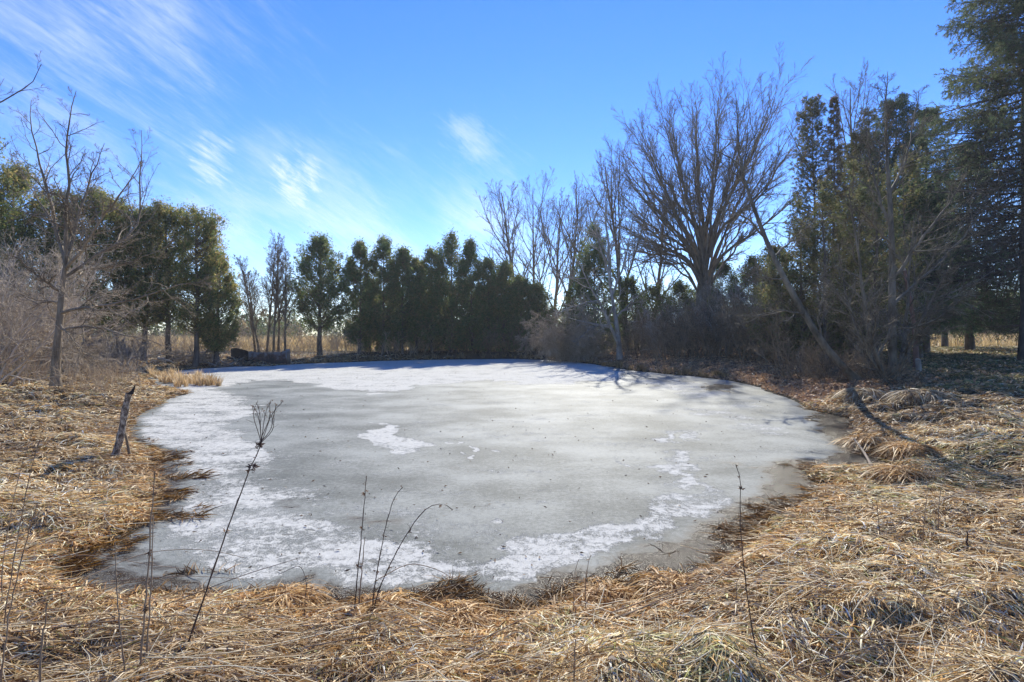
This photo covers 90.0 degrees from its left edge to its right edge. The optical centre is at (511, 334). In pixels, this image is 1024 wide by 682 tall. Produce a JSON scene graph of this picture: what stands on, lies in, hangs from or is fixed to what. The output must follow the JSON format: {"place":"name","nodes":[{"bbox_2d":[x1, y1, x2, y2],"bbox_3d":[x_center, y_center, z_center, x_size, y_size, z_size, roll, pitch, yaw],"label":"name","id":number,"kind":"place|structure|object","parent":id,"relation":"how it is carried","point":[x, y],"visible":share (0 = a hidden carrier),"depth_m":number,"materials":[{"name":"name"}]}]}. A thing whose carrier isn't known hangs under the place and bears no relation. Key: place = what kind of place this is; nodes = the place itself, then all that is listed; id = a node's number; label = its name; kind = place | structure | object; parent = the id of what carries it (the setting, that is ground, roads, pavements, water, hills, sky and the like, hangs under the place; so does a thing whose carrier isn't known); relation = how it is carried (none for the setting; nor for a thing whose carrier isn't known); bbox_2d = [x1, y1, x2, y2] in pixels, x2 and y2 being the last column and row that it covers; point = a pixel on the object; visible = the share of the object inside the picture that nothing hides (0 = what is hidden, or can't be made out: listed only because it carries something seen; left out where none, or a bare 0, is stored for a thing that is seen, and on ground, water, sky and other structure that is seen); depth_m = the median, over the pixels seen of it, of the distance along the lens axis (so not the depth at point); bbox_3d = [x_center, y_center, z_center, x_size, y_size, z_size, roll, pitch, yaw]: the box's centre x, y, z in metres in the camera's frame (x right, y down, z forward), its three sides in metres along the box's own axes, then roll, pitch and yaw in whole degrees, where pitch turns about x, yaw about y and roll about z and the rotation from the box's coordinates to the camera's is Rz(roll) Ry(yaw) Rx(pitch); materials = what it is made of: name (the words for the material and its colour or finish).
{"place":"outdoors","nodes":[
{"label":"outdoors","id":0,"kind":"place"},
{"bbox_2d":[57,359,888,610],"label":"pond ice","id":1,"kind":"structure","parent":0,"point":[415,415],"depth_m":7.55,"materials":[{"name":"white ice"}]},
{"bbox_2d":[95,371,840,604],"bbox_3d":[-1.196,1.978,20.990,21.848,0.044,31.446,0,0,-31],"label":"ice debris","id":2,"kind":"object","parent":1,"relation":"on","point":[416,537],"visible":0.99,"depth_m":5.65,"materials":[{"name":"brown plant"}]},
{"bbox_2d":[37,430,906,625],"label":"submerged grass","id":3,"kind":"structure","parent":1,"relation":"on","point":[508,602],"depth_m":4.56,"materials":[{"name":"plant"}]},
{"bbox_2d":[0,336,1023,681],"bbox_3d":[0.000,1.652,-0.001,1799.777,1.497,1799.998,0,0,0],"label":"ground","id":4,"kind":"structure","parent":0,"point":[406,354],"depth_m":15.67,"materials":[{"name":"brown plant"}]},
{"bbox_2d":[0,136,51,328],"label":"cedar tree","id":5,"kind":"object","parent":4,"relation":"on","point":[7,194],"visible":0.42,"depth_m":25.63,"materials":[{"name":"green plant"}]},
{"bbox_2d":[0,152,77,363],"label":"cedar tree","id":6,"kind":"object","parent":4,"relation":"on","point":[24,232],"visible":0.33,"depth_m":26.61,"materials":[{"name":"green plant"}]},
{"bbox_2d":[7,187,101,339],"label":"cedar tree","id":7,"kind":"object","parent":4,"relation":"on","point":[46,221],"visible":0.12,"depth_m":28.43,"materials":[{"name":"green plant"}]},
{"bbox_2d":[0,244,122,386],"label":"thicket bush","id":8,"kind":"object","parent":4,"relation":"on","point":[44,342],"visible":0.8,"depth_m":16.74,"materials":[{"name":"brown plant"}]},
{"bbox_2d":[0,229,127,368],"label":"thicket bush","id":9,"kind":"object","parent":4,"relation":"on","point":[73,285],"visible":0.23,"depth_m":23.71,"materials":[{"name":"brown plant"}]},
{"bbox_2d":[0,226,130,379],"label":"thicket bush","id":10,"kind":"object","parent":4,"relation":"on","point":[19,305],"visible":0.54,"depth_m":19.34,"materials":[{"name":"brown plant"}]},
{"bbox_2d":[0,269,143,373],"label":"thicket bush","id":11,"kind":"object","parent":4,"relation":"on","point":[98,344],"visible":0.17,"depth_m":22.34,"materials":[{"name":"brown plant"}]},
{"bbox_2d":[27,177,137,359],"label":"cedar tree","id":12,"kind":"object","parent":4,"relation":"on","point":[107,218],"visible":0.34,"depth_m":28.96,"materials":[{"name":"green plant"}]},
{"bbox_2d":[0,324,181,383],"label":"undergrowth","id":13,"kind":"object","parent":4,"relation":"on","point":[110,360],"visible":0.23,"depth_m":20.76,"materials":[{"name":"brown plant"}]},
{"bbox_2d":[0,85,224,386],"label":"bare tree","id":14,"kind":"object","parent":4,"relation":"on","point":[72,225],"visible":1,"depth_m":15.95,"materials":[{"name":"brown plant"}]},
{"bbox_2d":[74,191,152,362],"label":"cedar tree","id":15,"kind":"object","parent":4,"relation":"on","point":[129,303],"visible":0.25,"depth_m":29.84,"materials":[{"name":"green plant"}]},
{"bbox_2d":[111,385,135,455],"bbox_3d":[-5.902,1.364,7.756,0.405,1.226,0.119,0,0,0],"label":"leaning post","id":16,"kind":"object","parent":4,"relation":"on","point":[120,436],"visible":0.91,"depth_m":7.72,"materials":[{"name":"wood"}]},
{"bbox_2d":[103,202,180,361],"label":"cedar tree","id":17,"kind":"object","parent":4,"relation":"on","point":[146,272],"visible":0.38,"depth_m":30.48,"materials":[{"name":"green plant"}]},
{"bbox_2d":[140,468,156,664],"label":"weed stalk","id":18,"kind":"object","parent":4,"relation":"on","point":[145,609],"visible":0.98,"depth_m":2.50,"materials":[{"name":"brown plant"}]},
{"bbox_2d":[126,195,207,361],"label":"cedar tree","id":19,"kind":"object","parent":4,"relation":"on","point":[166,214],"visible":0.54,"depth_m":30.63,"materials":[{"name":"green plant"}]},
{"bbox_2d":[140,362,225,386],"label":"reeds","id":20,"kind":"object","parent":4,"relation":"on","point":[181,378],"visible":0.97,"depth_m":20.81,"materials":[{"name":"plant"}]},
{"bbox_2d":[142,201,236,366],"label":"cedar tree","id":21,"kind":"object","parent":4,"relation":"on","point":[207,234],"visible":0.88,"depth_m":30.71,"materials":[{"name":"green plant"}]},
{"bbox_2d":[189,250,246,364],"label":"cedar tree","id":22,"kind":"object","parent":4,"relation":"on","point":[218,336],"visible":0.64,"depth_m":31.65,"materials":[{"name":"green plant"}]},
{"bbox_2d":[186,400,282,645],"bbox_3d":[-1.532,1.101,2.765,0.565,1.497,0.121,0,0,0],"label":"weed stalk","id":23,"kind":"object","parent":4,"relation":"on","point":[259,444],"visible":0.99,"depth_m":2.75,"materials":[{"name":"brown plant"}]},
{"bbox_2d":[233,254,262,351],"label":"bare tree","id":24,"kind":"object","parent":4,"relation":"on","point":[246,291],"visible":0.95,"depth_m":38.53,"materials":[{"name":"brown plant"}]},
{"bbox_2d":[231,348,289,364],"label":"old wall","id":25,"kind":"structure","parent":4,"relation":"on","point":[276,358],"depth_m":34.30,"materials":[{"name":"stone"}]},
{"bbox_2d":[94,322,436,358],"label":"undergrowth","id":26,"kind":"object","parent":4,"relation":"on","point":[337,340],"visible":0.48,"depth_m":41.58,"materials":[{"name":"beige plant"}]},
{"bbox_2d":[262,230,292,351],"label":"bare tree","id":27,"kind":"object","parent":4,"relation":"on","point":[270,271],"visible":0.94,"depth_m":37.97,"materials":[{"name":"brown plant"}]},
{"bbox_2d":[256,248,302,350],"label":"bare tree","id":28,"kind":"object","parent":4,"relation":"on","point":[287,289],"visible":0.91,"depth_m":37.88,"materials":[{"name":"brown plant"}]},
{"bbox_2d":[244,579,339,615],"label":"grass tussock","id":29,"kind":"object","parent":4,"relation":"on","point":[299,590],"depth_m":3.65,"materials":[{"name":"plant"}]},
{"bbox_2d":[281,231,361,356],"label":"cedar tree","id":30,"kind":"object","parent":4,"relation":"on","point":[331,285],"visible":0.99,"depth_m":38.90,"materials":[{"name":"green plant"}]},
{"bbox_2d":[339,235,384,354],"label":"cedar tree","id":31,"kind":"object","parent":4,"relation":"on","point":[359,251],"visible":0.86,"depth_m":41.55,"materials":[{"name":"green plant"}]},
{"bbox_2d":[362,232,408,354],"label":"cedar tree","id":32,"kind":"object","parent":4,"relation":"on","point":[383,244],"visible":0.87,"depth_m":42.32,"materials":[{"name":"green plant"}]},
{"bbox_2d":[341,587,429,624],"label":"grass tussock","id":33,"kind":"object","parent":4,"relation":"on","point":[380,601],"depth_m":3.59,"materials":[{"name":"plant"}]},
{"bbox_2d":[380,243,422,353],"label":"cedar tree","id":34,"kind":"object","parent":4,"relation":"on","point":[405,261],"visible":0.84,"depth_m":42.92,"materials":[{"name":"green plant"}]},
{"bbox_2d":[397,254,434,352],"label":"cedar tree","id":35,"kind":"object","parent":4,"relation":"on","point":[415,260],"visible":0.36,"depth_m":43.86,"materials":[{"name":"green plant"}]},
{"bbox_2d":[413,244,459,352],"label":"cedar tree","id":36,"kind":"object","parent":4,"relation":"on","point":[433,274],"visible":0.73,"depth_m":43.33,"materials":[{"name":"green plant"}]},
{"bbox_2d":[427,227,484,352],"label":"cedar tree","id":37,"kind":"object","parent":4,"relation":"on","point":[450,245],"visible":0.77,"depth_m":43.62,"materials":[{"name":"green plant"}]},
{"bbox_2d":[423,596,507,635],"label":"grass tussock","id":38,"kind":"object","parent":4,"relation":"on","point":[480,614],"depth_m":3.45,"materials":[{"name":"plant"}]},
{"bbox_2d":[445,234,496,353],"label":"cedar tree","id":39,"kind":"object","parent":4,"relation":"on","point":[469,247],"visible":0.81,"depth_m":44.27,"materials":[{"name":"green plant"}]},
{"bbox_2d":[381,310,568,355],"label":"undergrowth","id":40,"kind":"object","parent":4,"relation":"on","point":[488,337],"visible":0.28,"depth_m":43.91,"materials":[{"name":"brown plant"}]},
{"bbox_2d":[468,254,510,352],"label":"cedar tree","id":41,"kind":"object","parent":4,"relation":"on","point":[487,278],"visible":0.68,"depth_m":44.77,"materials":[{"name":"green plant"}]},
{"bbox_2d":[482,258,524,351],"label":"cedar tree","id":42,"kind":"object","parent":4,"relation":"on","point":[504,270],"visible":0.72,"depth_m":45.20,"materials":[{"name":"green plant"}]},
{"bbox_2d":[2,332,1018,352],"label":"field grass","id":43,"kind":"structure","parent":4,"relation":"on","point":[952,342],"depth_m":49.30,"materials":[{"name":"plant"}]},
{"bbox_2d":[474,180,548,280],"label":"bare tree","id":44,"kind":"object","parent":4,"relation":"on","point":[507,244],"visible":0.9,"depth_m":55.80,"materials":[{"name":"brown plant"}]},
{"bbox_2d":[64,299,975,340],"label":"woods","id":45,"kind":"object","parent":4,"relation":"on","point":[262,325],"visible":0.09,"depth_m":101.36,"materials":[{"name":"plant"}]},
{"bbox_2d":[496,268,549,351],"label":"cedar tree","id":46,"kind":"object","parent":4,"relation":"on","point":[524,292],"visible":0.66,"depth_m":45.52,"materials":[{"name":"green plant"}]},
{"bbox_2d":[494,166,569,315],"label":"bare tree","id":47,"kind":"object","parent":4,"relation":"on","point":[535,238],"visible":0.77,"depth_m":59.60,"materials":[{"name":"brown plant"}]},
{"bbox_2d":[518,279,557,350],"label":"cedar tree","id":48,"kind":"object","parent":4,"relation":"on","point":[542,300],"visible":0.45,"depth_m":46.20,"materials":[{"name":"green plant"}]},
{"bbox_2d":[519,187,596,334],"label":"bare tree","id":49,"kind":"object","parent":4,"relation":"on","point":[557,284],"visible":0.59,"depth_m":58.04,"materials":[{"name":"brown plant"}]},
{"bbox_2d":[515,299,613,362],"bbox_3d":[4.026,0.498,38.126,7.758,6.441,8.052,0,0,0],"label":"weeping bush","id":50,"kind":"object","parent":4,"relation":"on","point":[551,347],"visible":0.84,"depth_m":37.54,"materials":[{"name":"beige plant"}]},
{"bbox_2d":[528,170,615,322],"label":"bare tree","id":51,"kind":"object","parent":4,"relation":"on","point":[572,259],"visible":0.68,"depth_m":53.96,"materials":[{"name":"brown plant"}]},
{"bbox_2d":[560,326,627,359],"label":"shore bush","id":52,"kind":"object","parent":4,"relation":"on","point":[595,346],"visible":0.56,"depth_m":36.93,"materials":[{"name":"beige plant"}]},
{"bbox_2d":[561,220,628,351],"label":"cedar tree","id":53,"kind":"object","parent":4,"relation":"on","point":[593,253],"visible":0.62,"depth_m":40.27,"materials":[{"name":"green plant"}]},
{"bbox_2d":[549,172,648,359],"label":"bare tree","id":54,"kind":"object","parent":4,"relation":"on","point":[619,354],"visible":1,"depth_m":34.44,"materials":[{"name":"grey plant"}]},
{"bbox_2d":[557,575,643,608],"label":"grass tussock","id":55,"kind":"object","parent":4,"relation":"on","point":[608,597],"depth_m":3.82,"materials":[{"name":"plant"}]},
{"bbox_2d":[547,139,672,332],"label":"bare tree","id":56,"kind":"object","parent":4,"relation":"on","point":[611,212],"visible":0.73,"depth_m":48.78,"materials":[{"name":"brown plant"}]},
{"bbox_2d":[602,272,657,347],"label":"cedar tree","id":57,"kind":"object","parent":4,"relation":"on","point":[628,283],"visible":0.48,"depth_m":46.57,"materials":[{"name":"green plant"}]},
{"bbox_2d":[613,185,691,318],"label":"bare tree","id":58,"kind":"object","parent":4,"relation":"on","point":[659,280],"visible":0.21,"depth_m":53.95,"materials":[{"name":"brown plant"}]},
{"bbox_2d":[630,279,674,346],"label":"cedar tree","id":59,"kind":"object","parent":4,"relation":"on","point":[654,291],"visible":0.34,"depth_m":49.25,"materials":[{"name":"green plant"}]},
{"bbox_2d":[613,566,694,601],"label":"grass tussock","id":60,"kind":"object","parent":4,"relation":"on","point":[651,583],"depth_m":3.89,"materials":[{"name":"plant"}]},
{"bbox_2d":[305,448,1023,681],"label":"fallen leaves","id":61,"kind":"object","parent":4,"relation":"on","point":[518,638],"visible":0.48,"depth_m":3.07,"materials":[{"name":"beige plant"}]},
{"bbox_2d":[632,293,704,354],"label":"thicket bush","id":62,"kind":"object","parent":4,"relation":"on","point":[653,325],"visible":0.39,"depth_m":34.29,"materials":[{"name":"brown plant"}]},
{"bbox_2d":[652,283,728,356],"bbox_3d":[11.669,-0.870,33.002,4.240,4.900,6.866,0,0,34],"label":"thicket bush","id":63,"kind":"object","parent":4,"relation":"on","point":[692,312],"visible":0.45,"depth_m":32.44,"materials":[{"name":"brown plant"}]},
{"bbox_2d":[583,42,819,345],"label":"elm tree","id":64,"kind":"object","parent":4,"relation":"on","point":[700,252],"visible":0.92,"depth_m":44.74,"materials":[{"name":"brown plant"}]},
{"bbox_2d":[671,298,756,357],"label":"thicket bush","id":65,"kind":"object","parent":4,"relation":"on","point":[715,344],"visible":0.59,"depth_m":29.90,"materials":[{"name":"brown plant"}]},
{"bbox_2d":[690,266,772,354],"bbox_3d":[13.531,-1.351,30.776,5.526,5.541,4.850,0,0,-44],"label":"thicket bush","id":66,"kind":"object","parent":4,"relation":"on","point":[737,292],"visible":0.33,"depth_m":30.69,"materials":[{"name":"brown plant"}]},
{"bbox_2d":[708,294,793,361],"bbox_3d":[13.128,-0.377,27.014,4.656,3.892,5.228,0,0,0],"label":"thicket bush","id":67,"kind":"object","parent":4,"relation":"on","point":[748,355],"visible":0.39,"depth_m":27.23,"materials":[{"name":"brown plant"}]},
{"bbox_2d":[595,299,930,367],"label":"undergrowth","id":68,"kind":"object","parent":4,"relation":"on","point":[656,344],"visible":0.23,"depth_m":30.68,"materials":[{"name":"red plant"}]},
{"bbox_2d":[713,284,834,362],"bbox_3d":[13.621,-0.602,25.136,5.219,4.344,5.498,0,0,-29],"label":"thicket bush","id":69,"kind":"object","parent":4,"relation":"on","point":[746,330],"visible":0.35,"depth_m":25.44,"materials":[{"name":"red plant"}]},
{"bbox_2d":[743,233,813,364],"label":"cedar tree","id":70,"kind":"object","parent":4,"relation":"on","point":[783,258],"visible":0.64,"depth_m":23.75,"materials":[{"name":"green plant"}]},
{"bbox_2d":[694,100,866,381],"bbox_3d":[8.339,-3.245,17.045,5.395,10.061,3.326,0,0,-14],"label":"leaning tree","id":71,"kind":"object","parent":4,"relation":"on","point":[847,371],"visible":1,"depth_m":16.83,"materials":[{"name":"brown plant"}]},
{"bbox_2d":[542,347,1023,405],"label":"leaf litter","id":72,"kind":"object","parent":4,"relation":"on","point":[794,393],"visible":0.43,"depth_m":18.68,"materials":[{"name":"brown plant"}]},
{"bbox_2d":[744,318,838,377],"bbox_3d":[10.767,0.494,19.867,3.137,2.524,3.359,0,0,0],"label":"shore bush","id":73,"kind":"object","parent":4,"relation":"on","point":[783,373],"visible":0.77,"depth_m":19.65,"materials":[{"name":"red plant"}]},
{"bbox_2d":[763,191,835,365],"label":"cedar tree","id":74,"kind":"object","parent":4,"relation":"on","point":[793,272],"visible":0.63,"depth_m":22.94,"materials":[{"name":"green plant"}]},
{"bbox_2d":[782,93,845,286],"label":"pine tree","id":75,"kind":"object","parent":4,"relation":"on","point":[811,146],"visible":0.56,"depth_m":32.68,"materials":[{"name":"green plant"}]},
{"bbox_2d":[765,341,872,379],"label":"shore bush","id":76,"kind":"object","parent":4,"relation":"on","point":[807,372],"visible":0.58,"depth_m":18.58,"materials":[{"name":"red plant"}]},
{"bbox_2d":[781,171,869,361],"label":"cedar tree","id":77,"kind":"object","parent":4,"relation":"on","point":[824,194],"visible":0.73,"depth_m":22.07,"materials":[{"name":"green plant"}]},
{"bbox_2d":[816,96,858,347],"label":"spruce tree","id":78,"kind":"object","parent":4,"relation":"on","point":[833,104],"visible":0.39,"depth_m":30.84,"materials":[{"name":"green plant"}]},
{"bbox_2d":[781,57,894,254],"bbox_3d":[23.346,-9.729,37.761,8.681,22.131,6.214,0,0,0],"label":"bare tree","id":79,"kind":"object","parent":4,"relation":"on","point":[849,125],"visible":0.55,"depth_m":37.41,"materials":[{"name":"brown plant"}]},
{"bbox_2d":[798,335,884,381],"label":"shore bush","id":80,"kind":"object","parent":4,"relation":"on","point":[805,355],"visible":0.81,"depth_m":17.31,"materials":[{"name":"red plant"}]},
{"bbox_2d":[803,144,904,363],"bbox_3d":[14.831,-3.442,22.470,3.140,9.791,3.535,0,0,0],"label":"cedar tree","id":81,"kind":"object","parent":4,"relation":"on","point":[859,171],"visible":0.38,"depth_m":22.36,"materials":[{"name":"green plant"}]},
{"bbox_2d":[829,126,888,348],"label":"spruce tree","id":82,"kind":"object","parent":4,"relation":"on","point":[856,150],"visible":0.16,"depth_m":34.00,"materials":[{"name":"green plant"}]},
{"bbox_2d":[825,387,893,404],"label":"grass tussock","id":83,"kind":"object","parent":4,"relation":"on","point":[855,392],"depth_m":13.42,"materials":[{"name":"plant"}]},
{"bbox_2d":[819,167,931,355],"bbox_3d":[14.804,-2.808,20.965,3.749,8.418,3.383,0,0,0],"label":"cedar tree","id":84,"kind":"object","parent":4,"relation":"on","point":[878,211],"visible":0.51,"depth_m":20.90,"materials":[{"name":"green plant"}]},
{"bbox_2d":[826,434,925,450],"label":"grass tussock","id":85,"kind":"object","parent":4,"relation":"on","point":[867,439],"depth_m":9.05,"materials":[{"name":"plant"}]},
{"bbox_2d":[841,350,919,384],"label":"shore bush","id":86,"kind":"object","parent":4,"relation":"on","point":[885,369],"visible":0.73,"depth_m":15.90,"materials":[{"name":"red plant"}]},
{"bbox_2d":[852,463,946,488],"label":"grass tussock","id":87,"kind":"object","parent":4,"relation":"on","point":[899,472],"depth_m":6.68,"materials":[{"name":"plant"}]},
{"bbox_2d":[850,92,956,346],"bbox_3d":[23.862,-6.807,32.078,6.155,16.420,6.099,0,0,0],"label":"spruce tree","id":88,"kind":"object","parent":4,"relation":"on","point":[904,108],"visible":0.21,"depth_m":31.48,"materials":[{"name":"green plant"}]},
{"bbox_2d":[848,145,963,363],"bbox_3d":[16.561,-3.265,21.688,3.889,9.324,3.718,0,0,0],"label":"cedar tree","id":89,"kind":"object","parent":4,"relation":"on","point":[920,194],"visible":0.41,"depth_m":21.37,"materials":[{"name":"green plant"}]},
{"bbox_2d":[808,245,1003,356],"bbox_3d":[18.455,-1.742,25.906,6.804,6.269,6.635,0,0,0],"label":"thicket bush","id":90,"kind":"object","parent":4,"relation":"on","point":[1001,284],"visible":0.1,"depth_m":24.07,"materials":[{"name":"brown plant"}]},
{"bbox_2d":[811,71,1003,385],"bbox_3d":[12.517,-3.382,16.219,7.822,10.080,3.739,0,0,0],"label":"alder tree","id":91,"kind":"object","parent":4,"relation":"on","point":[891,335],"visible":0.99,"depth_m":16.00,"materials":[{"name":"brown plant"}]},
{"bbox_2d":[865,441,960,460],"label":"grass tussock","id":92,"kind":"object","parent":4,"relation":"on","point":[912,448],"depth_m":8.04,"materials":[{"name":"plant"}]},
{"bbox_2d":[878,388,957,406],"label":"grass tussock","id":93,"kind":"object","parent":4,"relation":"on","point":[915,393],"depth_m":12.31,"materials":[{"name":"plant"}]},
{"bbox_2d":[876,178,980,357],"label":"spruce tree","id":94,"kind":"object","parent":4,"relation":"on","point":[909,216],"visible":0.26,"depth_m":26.36,"materials":[{"name":"green plant"}]},
{"bbox_2d":[898,106,983,352],"bbox_3d":[26.678,-6.763,33.008,5.836,16.028,5.760,0,0,0],"label":"spruce tree","id":95,"kind":"object","parent":4,"relation":"on","point":[926,346],"visible":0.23,"depth_m":32.34,"materials":[{"name":"green plant"}]},
{"bbox_2d":[885,0,1023,359],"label":"spruce tree","id":96,"kind":"object","parent":4,"relation":"on","point":[1004,45],"visible":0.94,"depth_m":23.88,"materials":[{"name":"green plant"}]},
{"bbox_2d":[931,140,1019,349],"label":"spruce tree","id":97,"kind":"object","parent":4,"relation":"on","point":[968,342],"visible":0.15,"depth_m":37.02,"materials":[{"name":"green plant"}]},
{"bbox_2d":[974,141,1020,340],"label":"spruce tree","id":98,"kind":"object","parent":4,"relation":"on","point":[1009,322],"visible":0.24,"depth_m":35.02,"materials":[{"name":"green plant"}]},
{"bbox_2d":[0,0,1023,335],"label":"sky","id":99,"kind":"structure","parent":0,"point":[345,120],"materials":[{"name":"blue"}]},
{"bbox_2d":[300,351,728,377],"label":"shore grass","id":100,"kind":"structure","parent":0,"point":[717,372],"depth_m":35.45,"materials":[{"name":"plant"}]},
{"bbox_2d":[854,345,1023,399],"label":"lawn grass","id":101,"kind":"structure","parent":0,"point":[941,353],"depth_m":19.14,"materials":[{"name":"plant"}]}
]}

